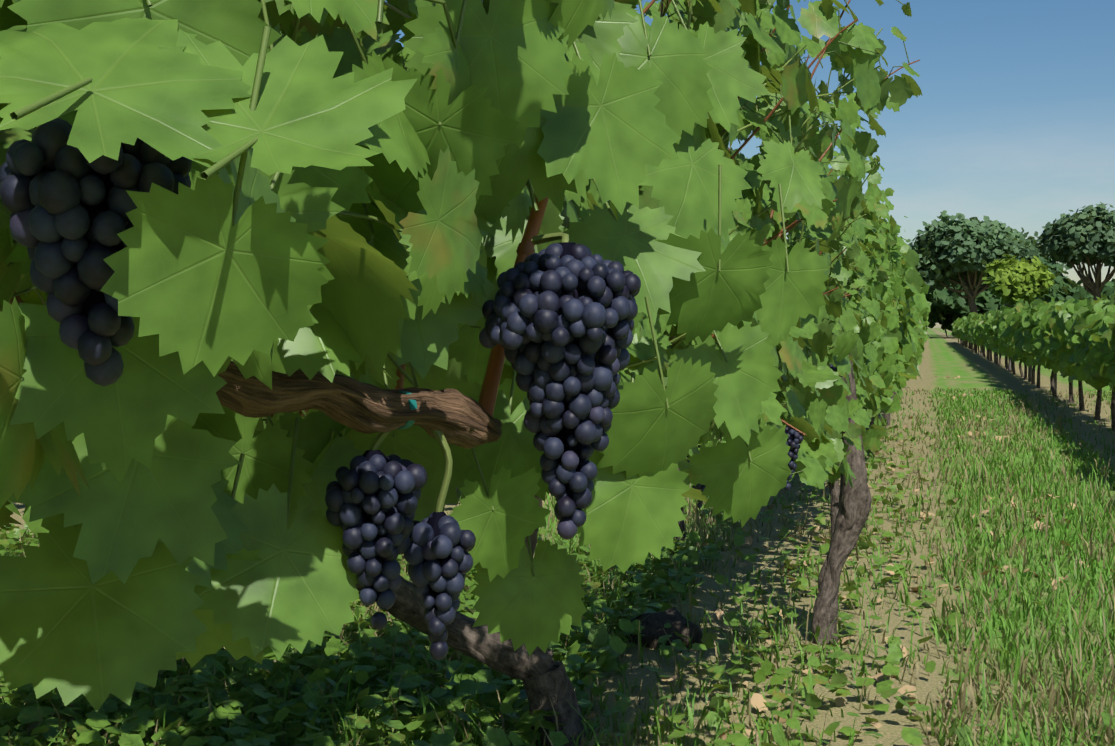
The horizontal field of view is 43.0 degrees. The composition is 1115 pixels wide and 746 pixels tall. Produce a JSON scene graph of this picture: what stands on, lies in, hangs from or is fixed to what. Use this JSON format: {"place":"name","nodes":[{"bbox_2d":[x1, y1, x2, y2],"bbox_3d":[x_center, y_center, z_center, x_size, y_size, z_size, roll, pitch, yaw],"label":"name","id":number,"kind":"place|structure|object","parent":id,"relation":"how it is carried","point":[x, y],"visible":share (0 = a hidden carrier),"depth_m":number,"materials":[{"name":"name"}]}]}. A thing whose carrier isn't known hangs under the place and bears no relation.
{"place":"outdoors","nodes":[
{"label":"outdoors","id":0,"kind":"place"},
{"bbox_2d":[9,291,276,417],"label":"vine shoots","id":1,"kind":"object","parent":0,"point":[18,299],"depth_m":1.02,"materials":[{"name":"green plant"}]},
{"bbox_2d":[216,361,501,448],"bbox_3d":[-0.174,0.017,0.849,0.061,0.082,0.440,1,2,33],"label":"vine branch","id":2,"kind":"object","parent":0,"point":[456,417],"visible":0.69,"depth_m":0.90,"materials":[{"name":"brown wood"}]},
{"bbox_2d":[398,391,416,428],"bbox_3d":[-0.104,0.025,0.941,0.026,0.026,0.018,1,2,15],"label":"vine tie","id":3,"kind":"object","parent":2,"relation":"attached to","point":[412,406],"visible":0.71,"depth_m":0.94,"materials":[{"name":"teal plastic"}]},
{"bbox_2d":[478,197,548,415],"bbox_3d":[-0.016,-0.160,1.085,0.046,0.402,0.191,1,2,15],"label":"vine cane","id":4,"kind":"object","parent":2,"relation":"attached to","point":[495,365],"visible":0.29,"depth_m":1.03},
{"bbox_2d":[0,0,830,711],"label":"vine leaves","id":5,"kind":"object","parent":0,"point":[152,554],"visible":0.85,"depth_m":0.84,"materials":[{"name":"green plant"}]},
{"bbox_2d":[369,232,568,511],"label":"grape stems","id":6,"kind":"object","parent":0,"point":[439,436],"visible":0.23,"depth_m":0.96,"materials":[{"name":"green plant"}]},
{"bbox_2d":[0,328,1114,745],"bbox_3d":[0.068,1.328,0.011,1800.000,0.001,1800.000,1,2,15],"label":"ground","id":7,"kind":"structure","parent":0,"point":[944,356],"depth_m":6.89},
{"bbox_2d":[265,417,585,745],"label":"vine trunk","id":8,"kind":"object","parent":7,"relation":"on","point":[540,674],"visible":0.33,"depth_m":4.49,"materials":[{"name":"brown plant"}]},
{"bbox_2d":[0,387,1114,745],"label":"grass","id":9,"kind":"structure","parent":7,"relation":"on","point":[1066,663],"depth_m":6.38,"materials":[{"name":"green plant"}]},
{"bbox_2d":[0,425,1114,745],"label":"ground weeds","id":10,"kind":"object","parent":7,"relation":"on","point":[440,699],"visible":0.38,"depth_m":4.91,"materials":[{"name":"green plant"}]},
{"bbox_2d":[0,26,1114,536],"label":"vine","id":11,"kind":"object","parent":7,"relation":"on","point":[1072,338],"depth_m":17.30,"materials":[{"name":"green plant"}]},
{"bbox_2d":[0,118,869,659],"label":"grape bunches","id":12,"kind":"object","parent":11,"relation":"on","point":[526,312],"visible":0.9,"depth_m":0.92,"materials":[{"name":"black food"}]},
{"bbox_2d":[54,143,793,609],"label":"stems","id":13,"kind":"object","parent":12,"relation":"on","point":[96,297],"visible":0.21,"depth_m":0.93,"materials":[{"name":"green plant"}]},
{"bbox_2d":[621,607,702,648],"bbox_3d":[0.435,1.101,5.931,0.303,0.217,0.281,0,2,-13],"label":"grape bunch","id":14,"kind":"object","parent":7,"relation":"on","point":[652,631],"visible":0.58,"depth_m":5.83,"materials":[{"name":"black food"}]},
{"bbox_2d":[676,468,685,541],"bbox_3d":[0.739,0.518,8.566,0.090,1.147,0.072,2,2,38],"label":"vine trunk","id":15,"kind":"object","parent":7,"relation":"on","point":[681,524],"visible":0.1,"depth_m":8.55,"materials":[{"name":"brown plant"}]},
{"bbox_2d":[412,375,1114,745],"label":"dead leaves","id":16,"kind":"object","parent":7,"relation":"on","point":[758,701],"visible":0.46,"depth_m":7.09,"materials":[{"name":"beige plant"}]},
{"bbox_2d":[811,354,871,644],"bbox_3d":[1.187,0.557,5.927,0.254,1.271,0.128,0,2,-12],"label":"vine trunk","id":17,"kind":"object","parent":7,"relation":"on","point":[855,501],"visible":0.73,"depth_m":5.89,"materials":[{"name":"brown plant"}]},
{"bbox_2d":[353,0,921,494],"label":"vine leaves","id":18,"kind":"object","parent":17,"relation":"attached to","point":[825,410],"visible":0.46,"depth_m":3.34,"materials":[{"name":"green plant"}]},
{"bbox_2d":[7,0,919,576],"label":"vine shoots","id":19,"kind":"object","parent":18,"relation":"attached to","point":[205,174],"visible":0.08,"depth_m":1.06,"materials":[{"name":"green plant"}]},
{"bbox_2d":[925,280,949,324],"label":"shrub","id":20,"kind":"object","parent":7,"relation":"on","point":[939,300],"visible":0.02,"depth_m":155.35,"materials":[{"name":"green plant"}]},
{"bbox_2d":[906,210,1041,312],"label":"tree","id":21,"kind":"object","parent":7,"relation":"on","point":[962,251],"visible":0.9,"depth_m":141.65,"materials":[{"name":"green plant"}]},
{"bbox_2d":[927,282,1029,335],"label":"shrub","id":22,"kind":"object","parent":7,"relation":"on","point":[957,306],"visible":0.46,"depth_m":157.05,"materials":[{"name":"green plant"}]},
{"bbox_2d":[889,340,1111,426],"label":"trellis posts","id":23,"kind":"object","parent":7,"relation":"on","point":[1030,372],"depth_m":33.63,"materials":[{"name":"brown wood"}]},
{"bbox_2d":[383,0,1114,306],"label":"trellis wires","id":24,"kind":"object","parent":23,"relation":"attached to","point":[396,9],"depth_m":1.23,"materials":[{"name":"grey metal"}]},
{"bbox_2d":[936,239,1075,283],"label":"tree","id":25,"kind":"object","parent":7,"relation":"on","point":[1056,266],"visible":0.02,"depth_m":175.99,"materials":[{"name":"green plant"}]},
{"bbox_2d":[982,253,1055,308],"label":"bush","id":26,"kind":"object","parent":7,"relation":"on","point":[1013,280],"visible":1,"depth_m":96.87,"materials":[{"name":"green plant"}]},
{"bbox_2d":[1029,270,1088,305],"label":"shrub","id":27,"kind":"object","parent":7,"relation":"on","point":[1064,289],"visible":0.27,"depth_m":157.54,"materials":[{"name":"green plant"}]},
{"bbox_2d":[1034,202,1114,299],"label":"tree","id":28,"kind":"object","parent":7,"relation":"on","point":[1086,235],"visible":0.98,"depth_m":143.91,"materials":[{"name":"green plant"}]},
{"bbox_2d":[1074,278,1114,301],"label":"shrub","id":29,"kind":"object","parent":7,"relation":"on","point":[1108,290],"visible":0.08,"depth_m":157.10,"materials":[{"name":"green plant"}]},
{"bbox_2d":[385,0,1114,327],"label":"sky","id":30,"kind":"structure","parent":0,"point":[1012,122],"materials":[{"name":"blue"}]}
]}

